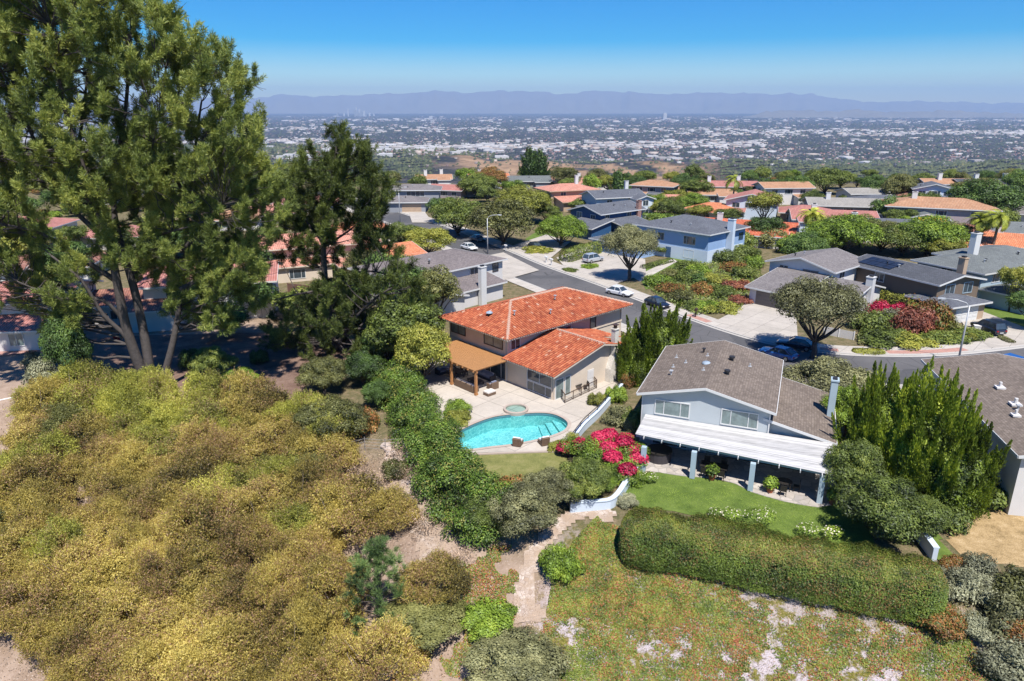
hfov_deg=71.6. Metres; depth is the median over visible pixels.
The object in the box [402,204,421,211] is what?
garage door
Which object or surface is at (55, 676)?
bush
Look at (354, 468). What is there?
bush
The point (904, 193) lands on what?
house
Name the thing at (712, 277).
shrub
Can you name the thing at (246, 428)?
bush
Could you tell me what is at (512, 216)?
tree
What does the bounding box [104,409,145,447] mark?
bush
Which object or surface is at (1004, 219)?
palm tree
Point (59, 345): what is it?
tree
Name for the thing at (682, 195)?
tree
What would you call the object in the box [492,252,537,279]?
driveway
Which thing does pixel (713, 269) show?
bank ground cover
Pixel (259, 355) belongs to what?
shrub
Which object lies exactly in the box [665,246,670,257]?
door
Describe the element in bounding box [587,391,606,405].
shrub
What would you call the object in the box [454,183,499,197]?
house
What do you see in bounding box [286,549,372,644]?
bush
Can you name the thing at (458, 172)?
tree
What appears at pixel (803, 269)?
window
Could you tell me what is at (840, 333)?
fence
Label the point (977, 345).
pavement
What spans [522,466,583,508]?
shrub
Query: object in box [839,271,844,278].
window
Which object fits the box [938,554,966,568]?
shrub
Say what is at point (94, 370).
bush
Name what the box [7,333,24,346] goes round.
window
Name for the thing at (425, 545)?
path
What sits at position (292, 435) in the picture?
bush
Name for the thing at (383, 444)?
rock
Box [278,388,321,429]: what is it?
bush
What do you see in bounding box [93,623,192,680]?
bush
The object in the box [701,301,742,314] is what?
shrub
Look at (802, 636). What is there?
ice plant
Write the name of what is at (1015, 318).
lawn
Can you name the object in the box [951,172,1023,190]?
house
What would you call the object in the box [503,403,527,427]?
spa
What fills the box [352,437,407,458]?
wire fence
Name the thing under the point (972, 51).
sky
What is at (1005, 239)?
house
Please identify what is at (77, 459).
bush
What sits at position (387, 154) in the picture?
warehouse
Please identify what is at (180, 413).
bush
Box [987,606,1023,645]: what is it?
shrub
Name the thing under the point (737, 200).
house
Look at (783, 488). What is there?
patio chair
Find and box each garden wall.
[565,383,622,446]
[570,464,639,512]
[914,532,939,560]
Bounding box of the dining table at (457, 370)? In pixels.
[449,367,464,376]
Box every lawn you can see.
[466,452,567,479]
[526,232,556,239]
[626,472,874,551]
[642,258,702,288]
[984,306,1023,326]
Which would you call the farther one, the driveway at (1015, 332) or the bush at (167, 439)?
the driveway at (1015, 332)
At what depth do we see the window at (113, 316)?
98.91 m
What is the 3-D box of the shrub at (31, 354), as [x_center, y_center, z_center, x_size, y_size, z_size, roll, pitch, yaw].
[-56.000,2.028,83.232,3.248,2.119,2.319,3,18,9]
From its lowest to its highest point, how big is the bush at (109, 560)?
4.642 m
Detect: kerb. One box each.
[349,208,919,385]
[400,212,1023,355]
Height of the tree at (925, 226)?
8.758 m
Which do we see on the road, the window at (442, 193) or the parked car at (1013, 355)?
the parked car at (1013, 355)
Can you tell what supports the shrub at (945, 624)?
on the ground at (12, 371)
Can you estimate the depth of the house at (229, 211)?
176.04 m
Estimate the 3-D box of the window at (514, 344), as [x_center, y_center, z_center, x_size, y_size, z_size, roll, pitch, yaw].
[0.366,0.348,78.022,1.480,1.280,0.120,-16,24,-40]
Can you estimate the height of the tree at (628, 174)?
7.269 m
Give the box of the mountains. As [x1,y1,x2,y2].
[1,90,1023,113]
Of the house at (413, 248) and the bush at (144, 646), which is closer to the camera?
the bush at (144, 646)
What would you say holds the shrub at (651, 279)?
on the ground at (12, 371)
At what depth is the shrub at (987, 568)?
45.23 m
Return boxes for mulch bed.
[77,333,350,388]
[242,367,307,409]
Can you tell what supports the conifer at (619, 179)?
on the ground at (12, 371)
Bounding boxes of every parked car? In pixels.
[460,242,477,250]
[470,234,485,241]
[528,241,541,246]
[582,252,603,262]
[605,285,633,296]
[644,295,670,308]
[757,345,798,361]
[776,336,811,351]
[970,318,1007,334]
[1004,353,1023,358]
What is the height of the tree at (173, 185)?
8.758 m
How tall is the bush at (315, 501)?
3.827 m
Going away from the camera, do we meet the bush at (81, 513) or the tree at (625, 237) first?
the bush at (81, 513)
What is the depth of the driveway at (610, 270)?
132.79 m
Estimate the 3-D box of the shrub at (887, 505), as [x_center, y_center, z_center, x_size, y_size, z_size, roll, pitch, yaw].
[26.105,11.845,49.747,6.562,4.996,6.990,-3,18,-9]
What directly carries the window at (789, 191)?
in the house at (791, 192)
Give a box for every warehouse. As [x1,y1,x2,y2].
[378,153,392,156]
[450,151,460,154]
[494,155,508,158]
[967,159,984,161]
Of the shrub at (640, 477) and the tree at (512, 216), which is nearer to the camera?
the shrub at (640, 477)
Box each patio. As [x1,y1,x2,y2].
[0,350,41,355]
[645,443,845,506]
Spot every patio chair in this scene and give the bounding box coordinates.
[700,467,706,477]
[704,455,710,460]
[717,470,724,481]
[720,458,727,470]
[780,485,786,493]
[793,480,800,491]
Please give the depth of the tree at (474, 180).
234.23 m
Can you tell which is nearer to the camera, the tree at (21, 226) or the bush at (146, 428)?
the bush at (146, 428)
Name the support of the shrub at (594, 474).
on the ground at (12, 371)
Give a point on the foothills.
(857, 113)
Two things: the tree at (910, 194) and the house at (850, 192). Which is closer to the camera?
the tree at (910, 194)
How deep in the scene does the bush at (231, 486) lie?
58.66 m
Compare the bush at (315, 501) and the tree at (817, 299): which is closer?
the bush at (315, 501)
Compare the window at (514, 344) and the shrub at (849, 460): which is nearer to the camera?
the shrub at (849, 460)
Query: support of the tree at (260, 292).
on the ground at (12, 371)
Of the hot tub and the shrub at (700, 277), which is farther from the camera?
the shrub at (700, 277)
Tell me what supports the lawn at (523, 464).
on the ground at (12, 371)
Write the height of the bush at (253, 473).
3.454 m
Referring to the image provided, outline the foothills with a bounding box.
[743,109,1023,117]
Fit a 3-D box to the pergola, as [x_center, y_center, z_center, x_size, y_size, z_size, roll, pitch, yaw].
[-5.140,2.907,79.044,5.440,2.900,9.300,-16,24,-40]
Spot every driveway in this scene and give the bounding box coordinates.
[409,212,432,222]
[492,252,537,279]
[511,235,569,260]
[556,248,645,285]
[716,303,797,338]
[962,312,1023,346]
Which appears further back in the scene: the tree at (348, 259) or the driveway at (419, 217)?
the driveway at (419, 217)
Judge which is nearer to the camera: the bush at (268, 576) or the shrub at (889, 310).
the bush at (268, 576)
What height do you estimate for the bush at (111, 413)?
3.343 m
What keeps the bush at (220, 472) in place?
on the ground at (12, 371)
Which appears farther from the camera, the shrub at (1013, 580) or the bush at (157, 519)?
the bush at (157, 519)
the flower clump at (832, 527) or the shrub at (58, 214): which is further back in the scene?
the shrub at (58, 214)
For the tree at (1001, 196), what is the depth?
179.69 m
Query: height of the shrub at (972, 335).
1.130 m
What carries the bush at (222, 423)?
on the ground at (12, 371)
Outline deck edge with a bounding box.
[465,450,559,454]
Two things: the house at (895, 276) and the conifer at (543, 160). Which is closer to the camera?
the house at (895, 276)
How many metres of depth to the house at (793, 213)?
176.59 m
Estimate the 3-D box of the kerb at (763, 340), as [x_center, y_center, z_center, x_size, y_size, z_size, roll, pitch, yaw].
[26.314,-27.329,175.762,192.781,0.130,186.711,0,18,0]
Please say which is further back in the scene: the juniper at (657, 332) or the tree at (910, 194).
the tree at (910, 194)
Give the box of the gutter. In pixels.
[402,213,1023,356]
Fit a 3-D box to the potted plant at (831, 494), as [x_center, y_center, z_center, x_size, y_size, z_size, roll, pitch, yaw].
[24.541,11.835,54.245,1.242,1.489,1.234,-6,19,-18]
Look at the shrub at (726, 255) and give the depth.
138.61 m
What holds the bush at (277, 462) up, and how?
on the ground at (12, 371)
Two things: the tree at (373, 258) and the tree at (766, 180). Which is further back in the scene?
the tree at (766, 180)
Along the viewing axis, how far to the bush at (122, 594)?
49.76 m
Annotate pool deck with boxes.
[386,358,617,452]
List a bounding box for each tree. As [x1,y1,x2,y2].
[0,0,300,373]
[0,216,39,255]
[0,236,49,255]
[3,195,45,214]
[37,188,83,211]
[38,316,94,377]
[41,240,95,266]
[47,225,90,242]
[93,225,139,255]
[135,222,170,237]
[160,230,204,252]
[170,182,199,195]
[193,302,250,336]
[223,245,272,261]
[227,282,282,303]
[253,226,288,234]
[257,118,447,362]
[267,284,318,315]
[316,278,374,312]
[336,534,420,655]
[340,247,378,271]
[354,177,380,188]
[361,250,412,264]
[361,295,445,365]
[376,227,390,243]
[377,263,439,298]
[382,221,419,242]
[383,170,401,185]
[393,321,451,382]
[402,227,456,252]
[407,173,427,183]
[416,264,463,311]
[425,196,455,222]
[428,196,484,235]
[454,167,472,177]
[456,172,499,197]
[466,198,537,244]
[467,167,477,171]
[475,185,499,200]
[477,166,508,182]
[495,184,553,210]
[495,188,509,196]
[499,179,525,187]
[534,205,562,220]
[534,213,589,245]
[549,166,573,176]
[550,167,581,181]
[558,178,580,183]
[567,197,585,207]
[581,174,602,188]
[586,168,609,176]
[597,224,659,280]
[598,175,612,189]
[611,173,631,177]
[628,175,646,183]
[634,170,656,178]
[646,193,666,211]
[649,198,683,212]
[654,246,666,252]
[655,196,685,214]
[660,189,686,193]
[662,171,678,180]
[669,173,696,182]
[676,191,694,204]
[678,178,715,191]
[678,192,710,206]
[684,163,705,176]
[686,204,713,216]
[699,173,715,179]
[712,208,744,218]
[725,174,742,193]
[740,170,759,180]
[743,186,754,190]
[744,216,788,232]
[746,191,783,217]
[754,165,772,180]
[757,178,778,181]
[769,274,870,358]
[777,170,794,179]
[777,175,816,190]
[779,230,830,254]
[787,169,802,175]
[795,207,826,225]
[798,227,845,247]
[799,189,824,201]
[803,167,848,193]
[803,212,886,250]
[831,170,857,188]
[851,177,862,187]
[856,213,882,246]
[859,174,887,188]
[860,169,878,177]
[862,220,908,251]
[869,195,897,217]
[880,173,918,194]
[880,222,931,255]
[882,208,919,218]
[894,192,933,197]
[894,213,970,255]
[896,215,910,218]
[910,172,936,179]
[921,191,942,196]
[923,236,968,252]
[942,168,959,177]
[945,221,974,234]
[946,178,1023,211]
[948,177,1009,188]
[954,171,972,177]
[963,212,1001,241]
[975,170,996,177]
[980,209,1010,244]
[984,173,1001,178]
[994,168,1021,178]
[996,265,1023,311]
[1001,168,1023,188]
[1001,208,1020,221]
[1005,291,1023,314]
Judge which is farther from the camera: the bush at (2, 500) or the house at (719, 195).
the house at (719, 195)
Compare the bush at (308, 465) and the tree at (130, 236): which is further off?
the tree at (130, 236)
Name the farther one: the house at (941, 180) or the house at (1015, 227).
the house at (941, 180)
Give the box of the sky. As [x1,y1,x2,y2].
[7,0,1023,103]
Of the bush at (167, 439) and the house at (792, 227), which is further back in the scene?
the house at (792, 227)
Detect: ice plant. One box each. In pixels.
[386,544,518,680]
[537,521,995,680]
[546,516,707,629]
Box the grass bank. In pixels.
[930,532,953,559]
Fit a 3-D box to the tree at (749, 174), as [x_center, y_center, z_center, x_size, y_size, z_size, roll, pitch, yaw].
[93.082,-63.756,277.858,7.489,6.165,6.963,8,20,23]
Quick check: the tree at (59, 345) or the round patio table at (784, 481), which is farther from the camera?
the tree at (59, 345)
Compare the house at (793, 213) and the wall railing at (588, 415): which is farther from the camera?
the house at (793, 213)
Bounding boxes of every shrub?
[20,350,44,368]
[21,356,60,384]
[46,211,62,217]
[177,347,198,369]
[188,346,239,375]
[220,366,259,377]
[248,349,269,364]
[292,393,371,441]
[294,355,346,393]
[341,350,383,385]
[344,405,380,437]
[359,378,392,405]
[360,330,404,362]
[372,581,473,652]
[381,458,409,480]
[392,492,419,513]
[434,584,461,604]
[443,398,472,414]
[444,408,471,426]
[458,596,519,642]
[460,626,573,680]
[462,491,519,532]
[483,480,558,538]
[493,474,531,509]
[521,245,555,253]
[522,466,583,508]
[537,541,586,583]
[547,440,561,452]
[558,456,613,499]
[559,431,579,452]
[561,267,578,271]
[580,262,598,268]
[585,475,617,491]
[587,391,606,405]
[600,403,635,431]
[604,384,627,403]
[616,491,639,509]
[619,371,641,389]
[620,405,640,431]
[622,469,647,488]
[642,274,675,286]
[654,281,686,295]
[658,267,677,276]
[664,288,695,301]
[673,268,699,281]
[674,258,699,269]
[682,299,698,311]
[683,271,709,282]
[685,263,712,273]
[688,281,714,296]
[695,299,721,310]
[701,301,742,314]
[704,271,732,284]
[710,284,735,298]
[712,248,743,261]
[719,260,749,272]
[721,279,750,290]
[728,294,753,304]
[729,264,762,279]
[733,244,754,256]
[743,255,764,267]
[744,230,758,247]
[753,247,761,255]
[759,228,789,248]
[773,232,796,253]
[782,355,874,392]
[819,384,860,436]
[822,437,890,489]
[833,474,943,546]
[844,308,897,331]
[857,327,913,350]
[864,299,895,312]
[879,307,900,319]
[885,327,907,336]
[887,304,938,333]
[888,302,907,310]
[893,330,941,350]
[900,493,955,537]
[902,292,937,308]
[913,600,967,641]
[915,297,955,329]
[918,329,970,344]
[926,495,974,536]
[934,564,1000,609]
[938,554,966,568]
[947,328,988,341]
[950,609,996,645]
[952,330,978,340]
[954,550,1001,589]
[960,327,993,340]
[971,635,1023,680]
[981,587,1023,640]
[985,480,1008,511]
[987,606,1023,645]
[991,563,1023,602]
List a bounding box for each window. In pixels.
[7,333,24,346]
[109,310,118,319]
[289,268,305,278]
[406,191,424,196]
[441,191,447,195]
[451,323,465,335]
[470,265,485,274]
[484,334,502,349]
[486,362,506,380]
[492,262,498,271]
[510,338,520,350]
[527,369,550,387]
[527,379,550,398]
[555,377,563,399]
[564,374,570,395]
[577,211,581,217]
[590,316,595,328]
[643,200,648,205]
[647,187,654,191]
[652,440,686,448]
[654,399,689,418]
[657,232,664,239]
[683,235,695,245]
[705,451,746,459]
[708,196,716,200]
[720,408,758,429]
[732,202,739,207]
[738,232,743,239]
[785,189,792,193]
[803,269,818,272]
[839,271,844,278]
[875,272,884,282]
[935,210,947,215]
[944,283,955,293]
[962,281,973,293]
[991,273,1001,282]
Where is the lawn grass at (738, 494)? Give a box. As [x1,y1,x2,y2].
[634,477,861,541]
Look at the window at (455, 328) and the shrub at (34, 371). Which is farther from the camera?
the window at (455, 328)
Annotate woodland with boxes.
[7,116,1023,175]
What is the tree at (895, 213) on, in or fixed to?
on the ground at (12, 371)
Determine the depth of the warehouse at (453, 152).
3146.46 m
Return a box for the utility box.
[973,324,981,328]
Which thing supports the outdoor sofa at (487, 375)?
on the pool deck
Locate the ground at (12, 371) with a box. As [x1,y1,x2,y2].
[0,113,1023,680]
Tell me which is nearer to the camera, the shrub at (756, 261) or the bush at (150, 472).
the bush at (150, 472)
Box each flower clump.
[642,471,658,482]
[707,507,722,516]
[720,506,740,519]
[741,505,776,524]
[795,521,819,535]
[821,525,844,538]
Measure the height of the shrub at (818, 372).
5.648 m
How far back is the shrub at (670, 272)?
125.87 m
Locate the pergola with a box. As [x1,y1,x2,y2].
[427,340,506,395]
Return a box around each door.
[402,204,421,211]
[587,368,593,387]
[602,242,619,254]
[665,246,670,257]
[755,290,781,308]
[955,306,978,322]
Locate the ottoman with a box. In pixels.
[483,388,495,396]
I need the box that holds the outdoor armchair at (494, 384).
[487,380,498,388]
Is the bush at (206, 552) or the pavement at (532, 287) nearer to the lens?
the bush at (206, 552)
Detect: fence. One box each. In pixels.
[287,283,308,291]
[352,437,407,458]
[823,327,854,339]
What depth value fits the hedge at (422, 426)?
58.07 m
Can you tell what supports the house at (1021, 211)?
on the ground at (12, 371)
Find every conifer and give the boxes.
[518,145,539,175]
[534,147,550,175]
[607,168,628,189]
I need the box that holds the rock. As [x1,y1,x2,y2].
[380,442,390,448]
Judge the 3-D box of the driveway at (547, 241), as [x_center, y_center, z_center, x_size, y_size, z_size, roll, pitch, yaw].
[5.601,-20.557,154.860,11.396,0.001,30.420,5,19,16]
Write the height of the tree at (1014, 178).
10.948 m
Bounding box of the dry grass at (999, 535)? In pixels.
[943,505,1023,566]
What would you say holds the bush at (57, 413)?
on the ground at (12, 371)
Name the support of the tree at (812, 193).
on the ground at (12, 371)
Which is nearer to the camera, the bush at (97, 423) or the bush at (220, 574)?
the bush at (220, 574)
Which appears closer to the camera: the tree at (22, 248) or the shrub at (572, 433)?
the shrub at (572, 433)
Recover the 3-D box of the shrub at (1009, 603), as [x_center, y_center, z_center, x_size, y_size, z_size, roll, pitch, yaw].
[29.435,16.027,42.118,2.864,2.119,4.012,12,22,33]
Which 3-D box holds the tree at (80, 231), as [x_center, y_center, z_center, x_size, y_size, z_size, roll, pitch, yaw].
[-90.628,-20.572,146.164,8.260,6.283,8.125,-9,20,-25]
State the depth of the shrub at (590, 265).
134.73 m
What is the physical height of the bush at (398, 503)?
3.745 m
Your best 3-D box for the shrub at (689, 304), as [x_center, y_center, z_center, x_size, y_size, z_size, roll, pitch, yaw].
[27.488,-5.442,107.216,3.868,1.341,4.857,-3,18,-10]
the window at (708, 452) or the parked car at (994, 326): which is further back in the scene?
the parked car at (994, 326)
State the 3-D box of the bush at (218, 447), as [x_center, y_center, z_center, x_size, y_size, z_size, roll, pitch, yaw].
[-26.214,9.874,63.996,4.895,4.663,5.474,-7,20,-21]
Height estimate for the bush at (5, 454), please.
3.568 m
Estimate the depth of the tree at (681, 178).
245.07 m
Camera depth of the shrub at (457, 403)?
69.94 m
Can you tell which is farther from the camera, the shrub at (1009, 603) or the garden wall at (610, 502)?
the garden wall at (610, 502)
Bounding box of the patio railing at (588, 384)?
[561,377,596,401]
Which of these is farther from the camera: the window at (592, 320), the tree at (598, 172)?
the tree at (598, 172)
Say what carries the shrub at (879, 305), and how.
on the ground at (12, 371)
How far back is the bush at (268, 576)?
50.14 m
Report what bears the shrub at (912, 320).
on the ground at (12, 371)
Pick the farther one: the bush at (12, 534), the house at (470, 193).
the house at (470, 193)
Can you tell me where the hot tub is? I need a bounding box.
[647,444,671,464]
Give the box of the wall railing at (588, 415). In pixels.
[567,379,621,438]
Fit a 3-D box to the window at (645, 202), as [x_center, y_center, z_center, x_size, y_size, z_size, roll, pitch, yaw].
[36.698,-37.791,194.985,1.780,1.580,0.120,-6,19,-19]
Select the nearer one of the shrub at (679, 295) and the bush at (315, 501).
the bush at (315, 501)
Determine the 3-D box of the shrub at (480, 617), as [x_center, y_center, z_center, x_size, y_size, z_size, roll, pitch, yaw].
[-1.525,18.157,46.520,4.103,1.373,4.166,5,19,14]
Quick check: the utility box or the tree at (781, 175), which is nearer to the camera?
the utility box
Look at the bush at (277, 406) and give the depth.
66.36 m
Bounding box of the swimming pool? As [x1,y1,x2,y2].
[453,411,570,455]
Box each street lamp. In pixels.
[487,214,500,253]
[938,297,969,355]
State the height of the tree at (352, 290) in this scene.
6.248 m
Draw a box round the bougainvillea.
[556,427,650,486]
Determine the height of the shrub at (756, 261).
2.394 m
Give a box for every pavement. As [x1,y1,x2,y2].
[347,208,917,391]
[402,212,1023,353]
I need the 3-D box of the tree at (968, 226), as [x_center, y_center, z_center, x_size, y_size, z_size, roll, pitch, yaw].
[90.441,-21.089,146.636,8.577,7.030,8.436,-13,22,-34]
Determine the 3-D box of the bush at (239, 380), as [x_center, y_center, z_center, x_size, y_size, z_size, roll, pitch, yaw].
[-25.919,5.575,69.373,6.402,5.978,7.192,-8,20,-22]
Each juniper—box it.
[610,328,651,387]
[619,299,692,375]
[831,359,928,474]
[876,355,982,502]
[916,414,1012,520]
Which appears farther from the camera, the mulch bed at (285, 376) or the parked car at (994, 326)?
the parked car at (994, 326)
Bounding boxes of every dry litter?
[0,406,465,680]
[512,547,990,680]
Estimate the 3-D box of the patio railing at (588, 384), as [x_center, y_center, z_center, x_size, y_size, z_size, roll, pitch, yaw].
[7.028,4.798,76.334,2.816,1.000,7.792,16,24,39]
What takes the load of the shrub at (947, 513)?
on the ground at (12, 371)
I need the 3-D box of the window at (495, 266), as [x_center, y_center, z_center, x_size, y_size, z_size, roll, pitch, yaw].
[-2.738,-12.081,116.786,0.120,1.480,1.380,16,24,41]
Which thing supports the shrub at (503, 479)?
on the ground at (12, 371)
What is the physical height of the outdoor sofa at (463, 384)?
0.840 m
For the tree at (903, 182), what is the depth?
222.67 m
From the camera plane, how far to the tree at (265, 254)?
121.16 m
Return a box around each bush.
[0,409,67,452]
[0,442,77,498]
[0,447,21,482]
[0,454,35,496]
[0,481,10,519]
[0,506,12,532]
[0,517,69,581]
[0,519,19,556]
[0,545,11,577]
[0,551,55,607]
[0,566,86,637]
[0,572,29,627]
[1,473,79,522]
[3,375,50,417]
[6,491,73,553]
[8,426,85,477]
[9,374,84,421]
[11,594,96,663]
[16,533,114,613]
[18,513,93,569]
[27,397,99,437]
[30,616,102,680]
[40,377,113,422]
[43,356,118,399]
[44,652,107,680]
[45,543,136,604]
[47,500,105,545]
[49,407,123,457]
[49,571,140,638]
[54,450,104,483]
[61,619,151,680]
[72,405,127,434]
[72,525,128,580]
[74,460,146,500]
[74,504,158,550]
[80,428,135,467]
[82,576,172,658]
[83,486,138,529]
[87,369,132,409]
[90,375,139,419]
[90,591,197,680]
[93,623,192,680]
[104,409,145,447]
[104,513,163,578]
[106,387,170,428]
[107,433,155,476]
[109,420,170,459]
[113,474,171,528]
[114,364,170,408]
[116,531,173,588]
[130,541,209,606]
[133,366,182,406]
[133,464,181,502]
[135,418,202,467]
[136,632,244,680]
[139,389,189,429]
[140,443,185,480]
[140,630,216,679]
[146,504,201,544]
[150,578,242,646]
[151,480,249,554]
[152,474,207,515]
[155,441,234,493]
[156,610,272,680]
[158,544,227,578]
[163,403,209,432]
[168,411,217,460]
[168,480,258,527]
[169,553,251,621]
[175,367,237,403]
[176,502,270,574]
[177,460,250,496]
[180,394,246,437]
[189,635,288,680]
[193,423,246,469]
[198,413,249,441]
[203,484,284,543]
[213,507,278,567]
[214,366,277,421]
[214,561,285,616]
[223,422,284,475]
[225,606,282,672]
[226,417,276,451]
[230,452,284,495]
[237,384,291,424]
[241,552,306,613]
[243,647,304,680]
[246,463,316,516]
[247,410,297,455]
[247,523,313,575]
[248,523,342,579]
[252,399,288,436]
[255,449,318,487]
[257,494,319,537]
[257,571,326,634]
[262,594,354,680]
[266,640,361,680]
[275,419,326,457]
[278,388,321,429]
[278,451,345,507]
[284,425,368,470]
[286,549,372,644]
[288,391,360,449]
[290,517,346,556]
[292,447,344,483]
[294,549,371,597]
[298,471,367,522]
[311,469,391,548]
[313,612,431,680]
[339,459,375,476]
[357,481,425,533]
[362,466,395,491]
[377,435,419,465]
[392,542,474,609]
[395,463,418,482]
[403,506,442,538]
[439,543,478,568]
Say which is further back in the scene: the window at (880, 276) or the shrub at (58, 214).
the shrub at (58, 214)
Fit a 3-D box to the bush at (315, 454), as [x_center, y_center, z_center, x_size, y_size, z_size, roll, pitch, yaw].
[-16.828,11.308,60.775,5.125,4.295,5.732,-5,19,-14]
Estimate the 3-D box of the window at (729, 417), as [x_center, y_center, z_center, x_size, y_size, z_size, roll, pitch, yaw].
[19.388,6.682,60.520,3.080,1.480,0.120,7,20,21]
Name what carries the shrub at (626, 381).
on the ground at (12, 371)
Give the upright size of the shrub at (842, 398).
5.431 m
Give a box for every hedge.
[365,357,519,552]
[558,241,601,261]
[617,505,948,626]
[640,257,673,268]
[642,212,680,220]
[851,347,885,354]
[879,288,958,330]
[997,335,1015,342]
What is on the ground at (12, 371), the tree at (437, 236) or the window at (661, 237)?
the tree at (437, 236)
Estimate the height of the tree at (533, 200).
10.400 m
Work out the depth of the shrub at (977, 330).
93.83 m
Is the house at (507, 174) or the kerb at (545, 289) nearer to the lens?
the kerb at (545, 289)
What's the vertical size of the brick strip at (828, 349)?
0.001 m
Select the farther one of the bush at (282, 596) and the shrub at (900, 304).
the shrub at (900, 304)
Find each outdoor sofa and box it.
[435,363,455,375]
[454,377,478,392]
[477,369,495,381]
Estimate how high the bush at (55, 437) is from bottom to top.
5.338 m
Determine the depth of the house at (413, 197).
211.41 m
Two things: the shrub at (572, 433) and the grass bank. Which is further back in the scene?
the shrub at (572, 433)
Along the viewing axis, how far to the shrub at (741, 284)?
117.84 m
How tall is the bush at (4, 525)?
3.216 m
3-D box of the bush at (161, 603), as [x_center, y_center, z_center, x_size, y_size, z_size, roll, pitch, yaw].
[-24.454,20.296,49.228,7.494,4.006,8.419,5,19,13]
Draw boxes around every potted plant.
[705,462,719,480]
[763,475,779,492]
[824,487,840,504]
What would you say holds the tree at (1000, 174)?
on the ground at (12, 371)
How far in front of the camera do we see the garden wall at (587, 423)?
68.66 m
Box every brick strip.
[687,314,710,321]
[820,347,838,351]
[885,348,967,353]
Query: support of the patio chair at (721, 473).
on the patio at (737, 472)
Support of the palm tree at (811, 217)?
on the ground at (12, 371)
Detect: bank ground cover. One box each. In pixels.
[648,255,753,314]
[858,315,973,345]
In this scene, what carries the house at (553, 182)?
on the ground at (12, 371)
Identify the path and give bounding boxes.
[384,442,452,564]
[514,509,616,623]
[634,259,676,280]
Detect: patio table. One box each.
[700,460,728,477]
[777,477,792,491]
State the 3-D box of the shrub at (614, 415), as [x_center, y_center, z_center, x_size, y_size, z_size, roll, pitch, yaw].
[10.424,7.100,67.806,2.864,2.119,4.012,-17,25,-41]
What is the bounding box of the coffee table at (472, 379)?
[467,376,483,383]
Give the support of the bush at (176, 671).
on the ground at (12, 371)
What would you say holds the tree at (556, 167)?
on the ground at (12, 371)
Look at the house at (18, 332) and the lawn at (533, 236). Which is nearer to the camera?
the house at (18, 332)
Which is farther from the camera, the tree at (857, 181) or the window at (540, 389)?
the tree at (857, 181)
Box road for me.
[345,200,1023,383]
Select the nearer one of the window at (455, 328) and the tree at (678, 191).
the window at (455, 328)
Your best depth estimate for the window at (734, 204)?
190.98 m
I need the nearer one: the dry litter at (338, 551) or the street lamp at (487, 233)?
the dry litter at (338, 551)
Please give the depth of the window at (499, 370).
79.26 m
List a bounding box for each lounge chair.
[512,436,523,446]
[538,435,549,445]
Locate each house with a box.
[0,252,107,280]
[0,279,103,350]
[1,216,79,237]
[60,225,140,249]
[89,261,281,332]
[214,210,261,230]
[258,230,381,282]
[331,221,389,240]
[347,248,507,314]
[368,241,427,256]
[388,184,442,211]
[417,168,452,184]
[431,184,466,198]
[438,286,632,399]
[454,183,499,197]
[467,169,509,183]
[507,175,551,187]
[533,174,600,211]
[550,177,558,184]
[567,172,606,189]
[567,199,647,239]
[575,180,655,216]
[588,214,750,263]
[629,180,678,194]
[636,340,839,462]
[653,194,684,211]
[684,202,733,217]
[686,188,736,203]
[699,175,757,190]
[706,211,799,248]
[723,189,779,219]
[744,248,885,312]
[752,181,815,204]
[778,205,830,221]
[786,203,879,231]
[801,191,881,216]
[833,187,887,196]
[844,195,896,198]
[848,211,918,243]
[855,254,992,322]
[880,191,1002,222]
[891,191,911,196]
[908,211,951,220]
[910,181,954,196]
[910,231,1023,314]
[916,172,985,185]
[921,353,1023,515]
[930,231,1023,255]
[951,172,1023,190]
[984,226,1023,239]
[990,221,1023,233]
[997,205,1023,221]
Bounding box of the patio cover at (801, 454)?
[636,414,832,503]
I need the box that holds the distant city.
[20,116,1023,166]
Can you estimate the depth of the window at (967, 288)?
104.09 m
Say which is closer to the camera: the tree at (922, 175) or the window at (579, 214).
the window at (579, 214)
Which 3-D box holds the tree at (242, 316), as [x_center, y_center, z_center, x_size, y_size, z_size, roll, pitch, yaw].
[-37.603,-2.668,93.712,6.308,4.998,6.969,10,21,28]
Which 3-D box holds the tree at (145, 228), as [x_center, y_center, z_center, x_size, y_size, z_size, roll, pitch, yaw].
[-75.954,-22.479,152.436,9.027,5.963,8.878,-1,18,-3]
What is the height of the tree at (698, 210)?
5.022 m
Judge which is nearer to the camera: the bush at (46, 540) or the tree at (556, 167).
the bush at (46, 540)
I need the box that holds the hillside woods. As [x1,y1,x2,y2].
[5,142,1023,179]
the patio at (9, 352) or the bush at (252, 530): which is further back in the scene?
the patio at (9, 352)
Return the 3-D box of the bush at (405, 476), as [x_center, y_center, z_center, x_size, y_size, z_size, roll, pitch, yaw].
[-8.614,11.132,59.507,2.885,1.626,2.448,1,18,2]

